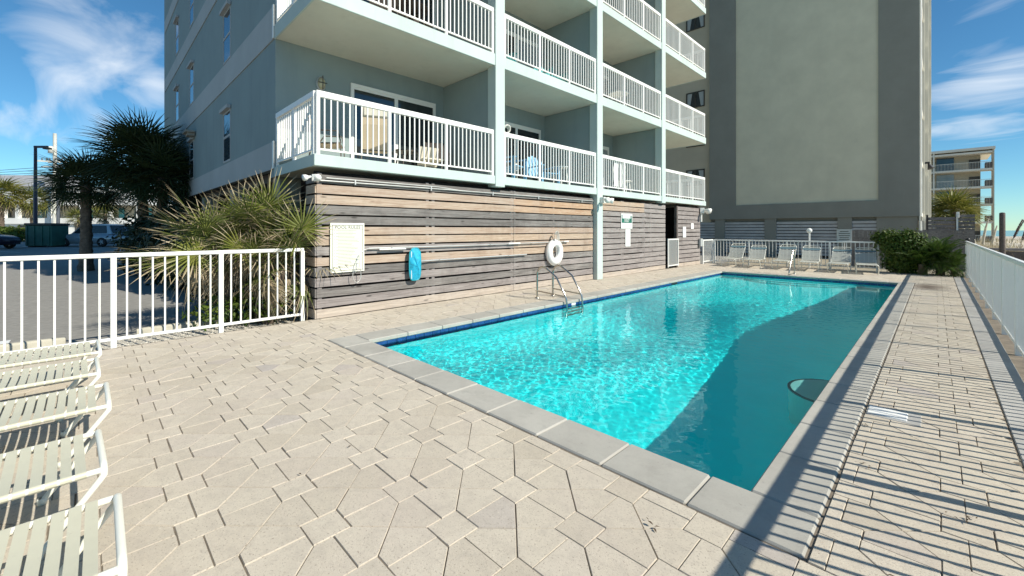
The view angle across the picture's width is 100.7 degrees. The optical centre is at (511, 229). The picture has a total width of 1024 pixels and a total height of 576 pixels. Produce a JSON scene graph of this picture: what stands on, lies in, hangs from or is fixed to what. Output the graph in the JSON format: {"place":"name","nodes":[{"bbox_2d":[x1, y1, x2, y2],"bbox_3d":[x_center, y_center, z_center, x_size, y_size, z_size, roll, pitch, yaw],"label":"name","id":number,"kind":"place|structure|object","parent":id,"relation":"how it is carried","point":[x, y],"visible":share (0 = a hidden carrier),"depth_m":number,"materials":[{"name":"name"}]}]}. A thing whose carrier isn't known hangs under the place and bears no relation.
{"place":"outdoors","nodes":[
{"label":"outdoors","id":0,"kind":"place"},
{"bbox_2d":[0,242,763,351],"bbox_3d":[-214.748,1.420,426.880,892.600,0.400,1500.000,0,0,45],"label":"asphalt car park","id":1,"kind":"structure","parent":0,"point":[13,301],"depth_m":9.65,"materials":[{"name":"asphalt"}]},
{"bbox_2d":[0,234,20,247],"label":"parked car","id":2,"kind":"object","parent":1,"relation":"on","point":[9,241],"visible":1,"depth_m":28.13,"materials":[{"name":"blue paint"}]},
{"bbox_2d":[0,224,24,241],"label":"clipped hedge","id":3,"kind":"object","parent":1,"relation":"on","point":[17,231],"visible":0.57,"depth_m":43.10,"materials":[{"name":"green plant"}]},
{"bbox_2d":[0,174,32,226],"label":"sunlit palm","id":4,"kind":"object","parent":1,"relation":"on","point":[6,187],"visible":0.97,"depth_m":45.06,"materials":[{"name":"green plant"}]},
{"bbox_2d":[4,182,54,222],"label":"sunlit palm","id":5,"kind":"object","parent":1,"relation":"on","point":[28,209],"visible":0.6,"depth_m":46.41,"materials":[{"name":"green plant"}]},
{"bbox_2d":[0,337,65,351],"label":"wheel stop","id":6,"kind":"object","parent":1,"relation":"on","point":[30,344],"visible":0.69,"depth_m":5.68,"materials":[{"name":"concrete"}]},
{"bbox_2d":[0,133,66,222],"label":"utility pole","id":7,"kind":"object","parent":1,"relation":"on","point":[54,147],"visible":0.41,"depth_m":57.79,"materials":[{"name":"weathered wood"},{"name":"metal"}]},
{"bbox_2d":[33,146,51,222],"bbox_3d":[-39.861,-2.940,35.956,1.400,8.380,0.320,0,0,0],"label":"lamp post","id":8,"kind":"object","parent":1,"relation":"on","point":[35,211],"visible":0.83,"depth_m":35.88,"materials":[{"name":"black metal"}]},
{"bbox_2d":[24,223,69,246],"bbox_3d":[-33.941,0.377,30.971,2.000,1.720,1.300,0,0,0],"label":"green bin","id":9,"kind":"object","parent":1,"relation":"on","point":[45,234],"visible":0.98,"depth_m":30.37,"materials":[{"name":"paint"}]},
{"bbox_2d":[56,164,65,222],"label":"lamp post","id":10,"kind":"object","parent":1,"relation":"on","point":[58,216],"visible":0.13,"depth_m":46.08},
{"bbox_2d":[62,207,94,228],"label":"sunlit palm","id":11,"kind":"object","parent":1,"relation":"on","point":[77,224],"visible":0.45,"depth_m":46.11,"materials":[{"name":"green plant"}]},
{"bbox_2d":[23,146,136,270],"bbox_3d":[-15.497,-0.802,15.424,3.236,4.583,3.319,0,0,-19],"label":"cabbage palm","id":12,"kind":"object","parent":1,"relation":"on","point":[85,199],"visible":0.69,"depth_m":15.07,"materials":[{"name":"green plant"}]},
{"bbox_2d":[0,175,170,233],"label":"motel","id":13,"kind":"structure","parent":1,"relation":"on","point":[14,220],"depth_m":59.75,"materials":[{"name":"white paint"}]},
{"bbox_2d":[63,224,126,246],"bbox_3d":[-31.714,0.407,32.209,4.560,1.680,1.860,0,0,0],"label":"parked car","id":14,"kind":"object","parent":1,"relation":"on","point":[100,232],"visible":0.5,"depth_m":31.47,"materials":[{"name":"silver metal"}]},
{"bbox_2d":[91,204,123,223],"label":"sunlit palm","id":15,"kind":"object","parent":1,"relation":"on","point":[104,220],"visible":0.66,"depth_m":46.57,"materials":[{"name":"green plant"}]},
{"bbox_2d":[64,104,188,268],"bbox_3d":[-13.826,-1.477,15.833,4.169,5.954,4.164,0,0,-18],"label":"cabbage palm","id":16,"kind":"object","parent":1,"relation":"on","point":[123,133],"visible":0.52,"depth_m":15.04,"materials":[{"name":"green plant"}]},
{"bbox_2d":[0,317,299,363],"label":"gravel strip","id":17,"kind":"object","parent":1,"relation":"on","point":[139,341],"visible":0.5,"depth_m":6.35,"materials":[{"name":"gravel"}]},
{"bbox_2d":[0,248,304,352],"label":"metal fence","id":18,"kind":"object","parent":17,"relation":"on","point":[114,338],"visible":0.89,"depth_m":5.64,"materials":[{"name":"metal"}]},
{"bbox_2d":[90,127,212,217],"bbox_3d":[-12.566,-1.044,15.311,3.880,5.108,3.916,0,0,45],"label":"cabbage palm","id":19,"kind":"object","parent":1,"relation":"on","point":[172,160],"visible":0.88,"depth_m":14.74,"materials":[{"name":"green plant"}]},
{"bbox_2d":[105,198,200,276],"bbox_3d":[-11.587,0.392,14.469,5.608,3.379,3.320,0,0,45],"label":"shade shrub","id":20,"kind":"object","parent":1,"relation":"on","point":[132,228],"visible":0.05,"depth_m":13.73,"materials":[{"name":"green plant"}]},
{"bbox_2d":[119,204,250,304],"bbox_3d":[-8.602,0.611,11.498,8.403,2.704,2.091,0,0,38],"label":"shade shrub","id":21,"kind":"object","parent":1,"relation":"on","point":[150,241],"visible":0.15,"depth_m":11.22,"materials":[{"name":"green plant"}]},
{"bbox_2d":[136,315,248,333],"bbox_3d":[-5.105,1.557,7.028,0.162,0.132,1.680,0,0,45],"label":"wheel stop","id":22,"kind":"object","parent":1,"relation":"on","point":[158,328],"visible":0.36,"depth_m":6.70,"materials":[{"name":"concrete"}]},
{"bbox_2d":[104,168,349,331],"bbox_3d":[-4.557,0.326,7.463,2.634,2.858,3.650,0,0,76],"label":"palmetto bush","id":23,"kind":"object","parent":1,"relation":"on","point":[226,227],"visible":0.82,"depth_m":6.96,"materials":[{"name":"green plant"}]},
{"bbox_2d":[398,0,427,24],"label":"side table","id":24,"kind":"object","parent":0,"point":[412,7],"visible":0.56,"depth_m":9.04,"materials":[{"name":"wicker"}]},
{"bbox_2d":[0,262,1023,575],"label":"pool deck","id":25,"kind":"structure","parent":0,"point":[230,454],"depth_m":2.62,"materials":[{"name":"concrete"}]},
{"bbox_2d":[0,357,100,421],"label":"strap lounger","id":26,"kind":"object","parent":25,"relation":"on","point":[76,376],"visible":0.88,"depth_m":3.45,"materials":[{"name":"beige paint"}]},
{"bbox_2d":[0,340,101,389],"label":"strap lounger","id":27,"kind":"object","parent":25,"relation":"on","point":[51,357],"visible":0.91,"depth_m":4.01,"materials":[{"name":"beige paint"}]},
{"bbox_2d":[0,429,107,560],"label":"strap lounger","id":28,"kind":"object","parent":25,"relation":"on","point":[52,484],"visible":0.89,"depth_m":2.10,"materials":[{"name":"beige paint"}]},
{"bbox_2d":[0,382,111,468],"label":"strap lounger","id":29,"kind":"object","parent":25,"relation":"on","point":[83,409],"visible":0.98,"depth_m":2.82,"materials":[{"name":"beige paint"}]},
{"bbox_2d":[0,493,127,575],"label":"strap lounger","id":30,"kind":"object","parent":25,"relation":"on","point":[87,545],"visible":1,"depth_m":1.59,"materials":[{"name":"beige paint"}]},
{"bbox_2d":[306,171,592,318],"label":"slatted wall","id":31,"kind":"structure","parent":25,"relation":"on","point":[391,216],"depth_m":8.84,"materials":[{"name":"brown wood"}]},
{"bbox_2d":[302,174,321,180],"bbox_3d":[-3.253,-0.854,6.941,0.342,0.123,0.215,0,0,7],"label":"floodlight","id":32,"kind":"object","parent":31,"relation":"attached to","point":[315,177],"visible":1,"depth_m":6.87,"materials":[{"name":"white paint"}]},
{"bbox_2d":[330,223,363,272],"bbox_3d":[-2.883,0.310,7.436,0.022,0.860,0.610,0,0,45],"label":"pool rules sign","id":33,"kind":"object","parent":31,"relation":"attached to","point":[346,245],"visible":1,"depth_m":7.41,"materials":[{"name":"white"}]},
{"bbox_2d":[320,177,591,201],"bbox_3d":[-0.379,-0.849,9.925,0.031,0.097,8.000,0,0,45],"label":"conduit pipe","id":34,"kind":"object","parent":31,"relation":"attached to","point":[430,188],"visible":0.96,"depth_m":8.39,"materials":[{"name":"plastic"}]},
{"bbox_2d":[352,241,568,282],"bbox_3d":[-0.621,0.617,9.650,0.116,0.628,6.231,0,0,45],"label":"rescue pole","id":35,"kind":"object","parent":31,"relation":"hanging from","point":[391,248],"visible":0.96,"depth_m":8.37,"materials":[{"name":"metal"}]},
{"bbox_2d":[409,247,526,280],"bbox_3d":[-0.838,0.670,9.442,0.173,0.656,3.391,0,0,43],"label":"leaf net","id":36,"kind":"object","parent":31,"relation":"hanging from","point":[415,260],"visible":1,"depth_m":8.28,"materials":[{"name":"teal plastic"}]},
{"bbox_2d":[545,231,562,270],"bbox_3d":[1.139,0.574,11.391,0.198,1.096,0.670,0,0,45],"label":"life ring","id":37,"kind":"object","parent":31,"relation":"hanging from","point":[558,246],"visible":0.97,"depth_m":11.30,"materials":[{"name":"white plastic"}]},
{"bbox_2d":[535,264,582,307],"bbox_3d":[1.031,1.640,9.222,0.925,1.721,0.650,0,0,45],"label":"pool ladder","id":38,"kind":"object","parent":25,"relation":"attached to","point":[555,276],"visible":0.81,"depth_m":9.25,"materials":[{"name":"silver metal"}]},
{"bbox_2d":[328,270,913,557],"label":"swimming pool","id":39,"kind":"structure","parent":25,"relation":"in","point":[781,504],"depth_m":3.16,"materials":[{"name":"paint"}]},
{"bbox_2d":[381,274,895,490],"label":"pool water","id":40,"kind":"structure","parent":39,"relation":"in","point":[725,377],"depth_m":5.26,"materials":[{"name":"liquid"}]},
{"bbox_2d":[603,199,664,277],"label":"slatted wall","id":41,"kind":"structure","parent":25,"relation":"on","point":[644,251],"depth_m":14.60,"materials":[{"name":"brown wood"}]},
{"bbox_2d":[621,213,631,228],"bbox_3d":[3.832,-0.290,14.156,0.015,0.500,0.720,0,0,45],"label":"notice board","id":42,"kind":"object","parent":41,"relation":"attached to","point":[626,221],"visible":1,"depth_m":14.13,"materials":[{"name":"plastic"}]},
{"bbox_2d":[625,229,629,246],"bbox_3d":[3.886,0.265,14.216,0.007,0.580,0.320,0,0,45],"label":"paper notice","id":43,"kind":"object","parent":41,"relation":"attached to","point":[627,237],"visible":1,"depth_m":14.19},
{"bbox_2d":[299,288,977,575],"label":"leaf litter","id":44,"kind":"object","parent":25,"relation":"on","point":[860,459],"visible":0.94,"depth_m":2.19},
{"bbox_2d":[674,206,677,266],"bbox_3d":[6.574,0.270,16.997,0.100,2.460,0.095,0,0,45],"label":"post","id":45,"kind":"object","parent":25,"relation":"on","point":[675,222],"depth_m":16.96,"materials":[{"name":"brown wood"}]},
{"bbox_2d":[667,238,678,266],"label":"picket gate","id":46,"kind":"structure","parent":45,"relation":"attached to","point":[672,252],"depth_m":16.52,"materials":[{"name":"metal"}]},
{"bbox_2d":[675,205,699,266],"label":"slatted wall","id":47,"kind":"structure","parent":25,"relation":"on","point":[689,250],"depth_m":17.81,"materials":[{"name":"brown wood"}]},
{"bbox_2d":[702,239,712,263],"bbox_3d":[8.782,0.980,19.021,1.200,1.100,0.058,0,0,-45],"label":"metal fence","id":48,"kind":"object","parent":25,"relation":"on","point":[709,249],"visible":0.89,"depth_m":19.10,"materials":[{"name":"metal"}]},
{"bbox_2d":[719,243,745,266],"bbox_3d":[9.356,1.043,17.929,0.616,0.913,1.824,0,0,42],"label":"strap lounger","id":49,"kind":"object","parent":25,"relation":"on","point":[734,257],"visible":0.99,"depth_m":18.26,"materials":[{"name":"beige paint"}]},
{"bbox_2d":[743,245,766,267],"bbox_3d":[9.925,1.073,17.298,0.616,0.854,1.876,0,0,39],"label":"strap lounger","id":50,"kind":"object","parent":25,"relation":"on","point":[755,254],"visible":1,"depth_m":17.67,"materials":[{"name":"beige paint"}]},
{"bbox_2d":[771,244,796,269],"bbox_3d":[10.664,1.048,16.595,0.616,0.903,1.833,0,0,42],"label":"strap lounger","id":51,"kind":"object","parent":25,"relation":"on","point":[784,253],"visible":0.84,"depth_m":16.99,"materials":[{"name":"beige paint"}]},
{"bbox_2d":[788,249,795,274],"bbox_3d":[9.381,1.070,14.218,0.815,0.861,0.110,0,0,-45],"label":"grab rail","id":52,"kind":"object","parent":25,"relation":"on","point":[793,250],"visible":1,"depth_m":14.28,"materials":[{"name":"silver metal"}]},
{"bbox_2d":[798,245,820,270],"bbox_3d":[11.242,1.061,15.998,0.616,0.879,1.855,0,0,39],"label":"strap lounger","id":53,"kind":"object","parent":25,"relation":"on","point":[810,255],"visible":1,"depth_m":16.38,"materials":[{"name":"beige paint"}]},
{"bbox_2d":[714,239,927,270],"bbox_3d":[11.738,0.980,16.971,7.000,1.100,0.058,0,0,45],"label":"metal fence","id":54,"kind":"object","parent":25,"relation":"on","point":[790,241],"visible":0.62,"depth_m":17.30,"materials":[{"name":"metal"}]},
{"bbox_2d":[837,229,851,268],"bbox_3d":[12.659,0.750,16.152,0.056,1.540,0.460,0,0,-45],"label":"grey notice","id":55,"kind":"object","parent":54,"relation":"attached to","point":[844,234],"visible":1,"depth_m":16.13,"materials":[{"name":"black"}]},
{"bbox_2d":[827,247,851,272],"bbox_3d":[11.883,1.073,15.367,0.616,0.854,1.875,0,0,42],"label":"strap lounger","id":56,"kind":"object","parent":25,"relation":"on","point":[846,259],"visible":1,"depth_m":15.70,"materials":[{"name":"beige paint"}]},
{"bbox_2d":[855,247,878,274],"bbox_3d":[12.387,1.075,14.825,0.616,0.851,1.878,0,0,38],"label":"strap lounger","id":57,"kind":"object","parent":25,"relation":"on","point":[867,260],"visible":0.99,"depth_m":15.21,"materials":[{"name":"beige paint"}]},
{"bbox_2d":[866,405,921,426],"bbox_3d":[3.092,1.508,3.435,0.325,0.036,0.260,0,0,45],"label":"drain cover","id":58,"kind":"object","parent":25,"relation":"on","point":[896,415],"visible":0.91,"depth_m":3.42,"materials":[{"name":"plastic"}]},
{"bbox_2d":[869,226,937,273],"bbox_3d":[13.611,0.768,14.726,1.911,1.792,1.087,0,0,45],"label":"round bush","id":59,"kind":"object","parent":25,"relation":"on","point":[891,243],"visible":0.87,"depth_m":14.62,"materials":[{"name":"green plant"}]},
{"bbox_2d":[0,0,1023,230],"label":"sky","id":60,"kind":"structure","parent":0,"point":[64,63],"materials":[{"name":"blue"}]},
{"bbox_2d":[725,256,964,274],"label":"sandy ground","id":61,"kind":"structure","parent":0,"point":[769,259],"depth_m":19.98,"materials":[{"name":"sand"}]},
{"bbox_2d":[164,0,705,309],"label":"condo building","id":62,"kind":"structure","parent":61,"relation":"on","point":[244,97],"depth_m":11.01,"materials":[{"name":"paint"}]},
{"bbox_2d":[173,84,178,122],"bbox_3d":[-14.001,-5.245,17.678,0.920,1.450,0.120,0,0,45],"label":"window","id":63,"kind":"structure","parent":62,"relation":"in","point":[176,88],"depth_m":17.66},
{"bbox_2d":[173,14,178,54],"bbox_3d":[-14.001,-8.085,17.678,0.920,1.450,0.120,0,0,45],"label":"window","id":64,"kind":"structure","parent":62,"relation":"in","point":[176,20],"depth_m":17.66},
{"bbox_2d":[182,129,194,137],"bbox_3d":[-11.259,-3.340,14.763,0.700,0.160,0.276,0,0,45],"label":"wall light","id":65,"kind":"object","parent":62,"relation":"attached to","point":[188,133],"visible":0.96,"depth_m":14.63,"materials":[{"name":"grey paint"}]},
{"bbox_2d":[186,137,193,179],"bbox_3d":[-11.526,-2.545,15.203,0.920,1.450,0.120,0,0,45],"label":"window","id":66,"kind":"structure","parent":62,"relation":"in","point":[190,140],"depth_m":15.12,"materials":[{"name":"glass"}]},
{"bbox_2d":[186,59,193,105],"bbox_3d":[-11.526,-5.245,15.203,0.920,1.450,0.120,0,0,45],"label":"window","id":67,"kind":"structure","parent":62,"relation":"in","point":[189,66],"depth_m":15.14,"materials":[{"name":"glass"}]},
{"bbox_2d":[190,0,193,27],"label":"window","id":68,"kind":"structure","parent":62,"relation":"in","point":[191,1],"depth_m":15.27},
{"bbox_2d":[219,104,230,163],"bbox_3d":[-7.672,-2.545,11.349,0.920,1.450,0.120,0,0,45],"label":"window","id":69,"kind":"structure","parent":62,"relation":"in","point":[226,114],"depth_m":11.33,"materials":[{"name":"glass"}]},
{"bbox_2d":[219,0,230,65],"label":"window","id":70,"kind":"structure","parent":62,"relation":"in","point":[225,12],"depth_m":11.33,"materials":[{"name":"glass"}]},
{"bbox_2d":[316,75,326,90],"bbox_3d":[-4.048,-3.120,9.025,0.130,0.300,0.200,0,0,45],"label":"wall lamp","id":71,"kind":"object","parent":62,"relation":"attached to","point":[321,83],"visible":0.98,"depth_m":8.99,"materials":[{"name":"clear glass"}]},
{"bbox_2d":[308,116,344,156],"bbox_3d":[-3.564,-1.712,8.124,0.644,0.926,0.568,0,0,-15],"label":"patio chair","id":72,"kind":"object","parent":62,"relation":"on","point":[334,145],"visible":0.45,"depth_m":7.97,"materials":[{"name":"white metal"}]},
{"bbox_2d":[361,107,386,158],"bbox_3d":[-2.817,-1.861,8.736,0.568,1.225,0.652,0,0,-20],"label":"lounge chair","id":73,"kind":"object","parent":62,"relation":"on","point":[364,127],"visible":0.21,"depth_m":8.50,"materials":[{"name":"beige fabric"}]},
{"bbox_2d":[369,0,397,14],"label":"patio chair","id":74,"kind":"object","parent":62,"relation":"on","point":[392,4],"visible":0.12,"depth_m":8.72,"materials":[{"name":"white metal"}]},
{"bbox_2d":[350,83,435,167],"bbox_3d":[-2.815,-2.280,10.318,0.045,2.040,2.270,0,0,45],"label":"sliding door","id":75,"kind":"structure","parent":62,"relation":"in","point":[357,91],"depth_m":10.33,"materials":[{"name":"white paint"}]},
{"bbox_2d":[362,0,435,29],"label":"sliding door","id":76,"kind":"structure","parent":62,"relation":"in","point":[426,1],"depth_m":11.03,"materials":[{"name":"white paint"}]},
{"bbox_2d":[393,149,417,165],"bbox_3d":[-2.298,-1.475,9.157,0.520,0.453,0.520,0,0,45],"label":"side table","id":77,"kind":"object","parent":62,"relation":"on","point":[406,151],"visible":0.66,"depth_m":9.14,"materials":[{"name":"white metal"}]},
{"bbox_2d":[417,146,443,168],"bbox_3d":[-1.728,-1.504,8.963,0.440,0.509,0.413,0,0,-35],"label":"chair","id":78,"kind":"object","parent":62,"relation":"on","point":[426,156],"visible":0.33,"depth_m":9.00,"materials":[{"name":"beige plastic"}]},
{"bbox_2d":[425,143,449,169],"bbox_3d":[-1.811,-1.712,10.246,0.568,0.926,0.644,0,0,-15],"label":"patio chair","id":79,"kind":"object","parent":62,"relation":"on","point":[435,146],"visible":0.22,"depth_m":10.47,"materials":[{"name":"white metal"}]},
{"bbox_2d":[506,156,526,178],"bbox_3d":[-0.172,-1.760,11.149,0.988,1.017,0.740,0,0,30],"label":"adirondack chair","id":80,"kind":"object","parent":62,"relation":"on","point":[512,176],"visible":0.24,"depth_m":11.12,"materials":[{"name":"plastic"}]},
{"bbox_2d":[506,29,537,68],"bbox_3d":[0.140,-5.100,13.273,0.045,2.040,2.270,0,0,45],"label":"sliding door","id":81,"kind":"structure","parent":62,"relation":"in","point":[519,37],"depth_m":13.48,"materials":[{"name":"white paint"}]},
{"bbox_2d":[505,121,540,180],"bbox_3d":[0.140,-2.280,13.273,0.045,2.040,2.270,0,0,45],"label":"sliding door","id":82,"kind":"structure","parent":62,"relation":"in","point":[516,129],"depth_m":13.42,"materials":[{"name":"white paint"}]},
{"bbox_2d":[528,156,560,183],"bbox_3d":[0.875,-1.760,12.620,0.740,1.017,0.988,0,0,-35],"label":"adirondack chair","id":83,"kind":"object","parent":62,"relation":"on","point":[541,169],"visible":0.3,"depth_m":12.66,"materials":[{"name":"plastic"}]},
{"bbox_2d":[533,67,567,82],"bbox_3d":[1.158,-4.580,12.832,0.740,1.017,0.988,0,0,-35],"label":"adirondack chair","id":84,"kind":"object","parent":62,"relation":"on","point":[552,75],"visible":0.2,"depth_m":12.61,"materials":[{"name":"teal plastic"}]},
{"bbox_2d":[603,146,608,189],"bbox_3d":[3.075,-2.280,16.208,0.045,2.040,2.270,0,0,45],"label":"sliding door","id":85,"kind":"structure","parent":62,"relation":"in","point":[605,149],"depth_m":16.87,"materials":[{"name":"white paint"}]},
{"bbox_2d":[603,75,608,98],"bbox_3d":[3.075,-5.100,16.208,0.045,2.040,2.270,0,0,45],"label":"sliding door","id":86,"kind":"structure","parent":62,"relation":"in","point":[604,76],"depth_m":16.84,"materials":[{"name":"white paint"}]},
{"bbox_2d":[600,197,613,203],"bbox_3d":[2.849,-0.891,12.766,0.349,0.200,0.556,0,0,34],"label":"floodlight","id":87,"kind":"object","parent":62,"relation":"attached to","point":[606,200],"visible":1,"depth_m":12.76,"materials":[{"name":"white paint"}]},
{"bbox_2d":[613,161,618,186],"bbox_3d":[3.352,-1.801,13.690,0.022,0.800,0.320,0,0,45],"label":"beach towel","id":88,"kind":"object","parent":62,"relation":"hanging from","point":[615,174],"visible":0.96,"depth_m":13.67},
{"bbox_2d":[609,91,626,105],"bbox_3d":[3.748,-4.430,14.920,0.680,0.722,0.680,0,0,45],"label":"side table","id":89,"kind":"object","parent":62,"relation":"on","point":[618,95],"visible":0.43,"depth_m":14.80,"materials":[{"name":"white paint"}]},
{"bbox_2d":[666,0,934,257],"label":"tower building","id":90,"kind":"structure","parent":61,"relation":"on","point":[817,113],"depth_m":25.20,"materials":[{"name":"grey paint"}]},
{"bbox_2d":[686,169,704,185],"bbox_3d":[12.900,-3.680,29.843,1.280,1.120,0.048,0,0,45],"label":"window","id":91,"kind":"structure","parent":90,"relation":"in","point":[698,172],"depth_m":29.80,"materials":[{"name":"black glass"}]},
{"bbox_2d":[686,90,704,109],"bbox_3d":[12.900,-9.160,29.843,1.280,1.120,0.048,0,0,45],"label":"window","id":92,"kind":"structure","parent":90,"relation":"in","point":[696,99],"depth_m":29.80,"materials":[{"name":"black glass"}]},
{"bbox_2d":[686,15,704,32],"bbox_3d":[12.900,-14.660,29.843,1.280,1.120,0.048,0,0,45],"label":"window","id":93,"kind":"structure","parent":90,"relation":"in","point":[699,22],"depth_m":29.81,"materials":[{"name":"black glass"}]},
{"bbox_2d":[851,230,973,270],"bbox_3d":[16.824,0.811,18.015,3.815,1.638,0.070,0,0,45],"label":"privacy fence","id":94,"kind":"object","parent":61,"relation":"on","point":[859,235],"visible":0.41,"depth_m":17.63,"materials":[{"name":"grey wood"}]},
{"bbox_2d":[895,235,965,277],"bbox_3d":[14.112,1.051,14.081,2.061,1.797,1.826,0,0,45],"label":"sago palm","id":95,"kind":"object","parent":61,"relation":"on","point":[946,259],"visible":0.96,"depth_m":13.87,"materials":[{"name":"green leaf"},{"name":"bark"}]},
{"bbox_2d":[926,214,955,242],"bbox_3d":[19.654,0.475,19.399,1.020,2.350,0.090,0,0,45],"label":"slatted screen","id":96,"kind":"object","parent":61,"relation":"on","point":[939,227],"visible":0.27,"depth_m":19.41,"materials":[{"name":"grey wood"}]},
{"bbox_2d":[956,212,974,267],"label":"gate panel","id":97,"kind":"structure","parent":61,"relation":"on","point":[964,224],"depth_m":18.20,"materials":[{"name":"grey wood"}]},
{"bbox_2d":[976,236,1023,251],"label":"sand beach","id":98,"kind":"structure","parent":0,"point":[1016,237],"depth_m":68.94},
{"bbox_2d":[918,146,995,241],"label":"beach condo","id":99,"kind":"structure","parent":98,"relation":"on","point":[959,169],"depth_m":67.35,"materials":[{"name":"beige paint"}]},
{"bbox_2d":[936,174,953,187],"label":"window","id":100,"kind":"structure","parent":99,"relation":"in","point":[939,178],"depth_m":69.32,"materials":[{"name":"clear glass"}]},
{"bbox_2d":[936,158,953,170],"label":"window","id":101,"kind":"structure","parent":99,"relation":"in","point":[949,161],"depth_m":69.32,"materials":[{"name":"glass"}]},
{"bbox_2d":[969,176,979,186],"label":"door","id":102,"kind":"structure","parent":99,"relation":"in","point":[971,179],"depth_m":67.12,"materials":[{"name":"brown glass"}]},
{"bbox_2d":[969,159,979,168],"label":"door","id":103,"kind":"structure","parent":99,"relation":"in","point":[971,165],"depth_m":67.04,"materials":[{"name":"brown glass"}]},
{"bbox_2d":[931,184,994,228],"bbox_3d":[41.746,-1.223,40.085,5.490,6.247,5.625,0,0,45],"label":"beach palm","id":104,"kind":"object","parent":98,"relation":"on","point":[960,201],"visible":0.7,"depth_m":39.42,"materials":[{"name":"green plant"}]},
{"bbox_2d":[981,218,988,245],"bbox_3d":[33.298,0.550,29.869,0.469,2.712,0.200,0,0,20],"label":"bare trunk","id":105,"kind":"object","parent":98,"relation":"on","point":[984,235],"visible":0.63,"depth_m":29.84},
{"bbox_2d":[963,236,1023,256],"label":"dune grass","id":106,"kind":"structure","parent":98,"relation":"on","point":[989,245],"depth_m":41.70,"materials":[{"name":"plant"}]},
{"bbox_2d":[999,212,1005,253],"bbox_3d":[18.201,0.685,15.740,0.170,2.670,0.170,0,0,45],"label":"wooden post","id":107,"kind":"object","parent":98,"relation":"on","point":[1002,232],"visible":0.62,"depth_m":15.68,"materials":[{"name":"brown wood"}]},
{"bbox_2d":[989,248,1023,260],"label":"beach walkway","id":108,"kind":"structure","parent":98,"relation":"on","point":[1017,253],"depth_m":15.74,"materials":[{"name":"grey wood"}]},
{"bbox_2d":[981,230,1023,235],"bbox_3d":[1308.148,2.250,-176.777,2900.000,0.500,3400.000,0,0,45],"label":"sea","id":109,"kind":"structure","parent":0,"point":[1011,233],"depth_m":288.91,"materials":[{"name":"liquid"}]},
{"label":"dirt strip","id":110,"kind":"structure","parent":0,"visible":0},
{"bbox_2d":[965,241,1023,357],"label":"metal fence","id":111,"kind":"object","parent":110,"relation":"on","point":[996,278],"visible":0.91,"depth_m":6.14,"materials":[{"name":"metal"}]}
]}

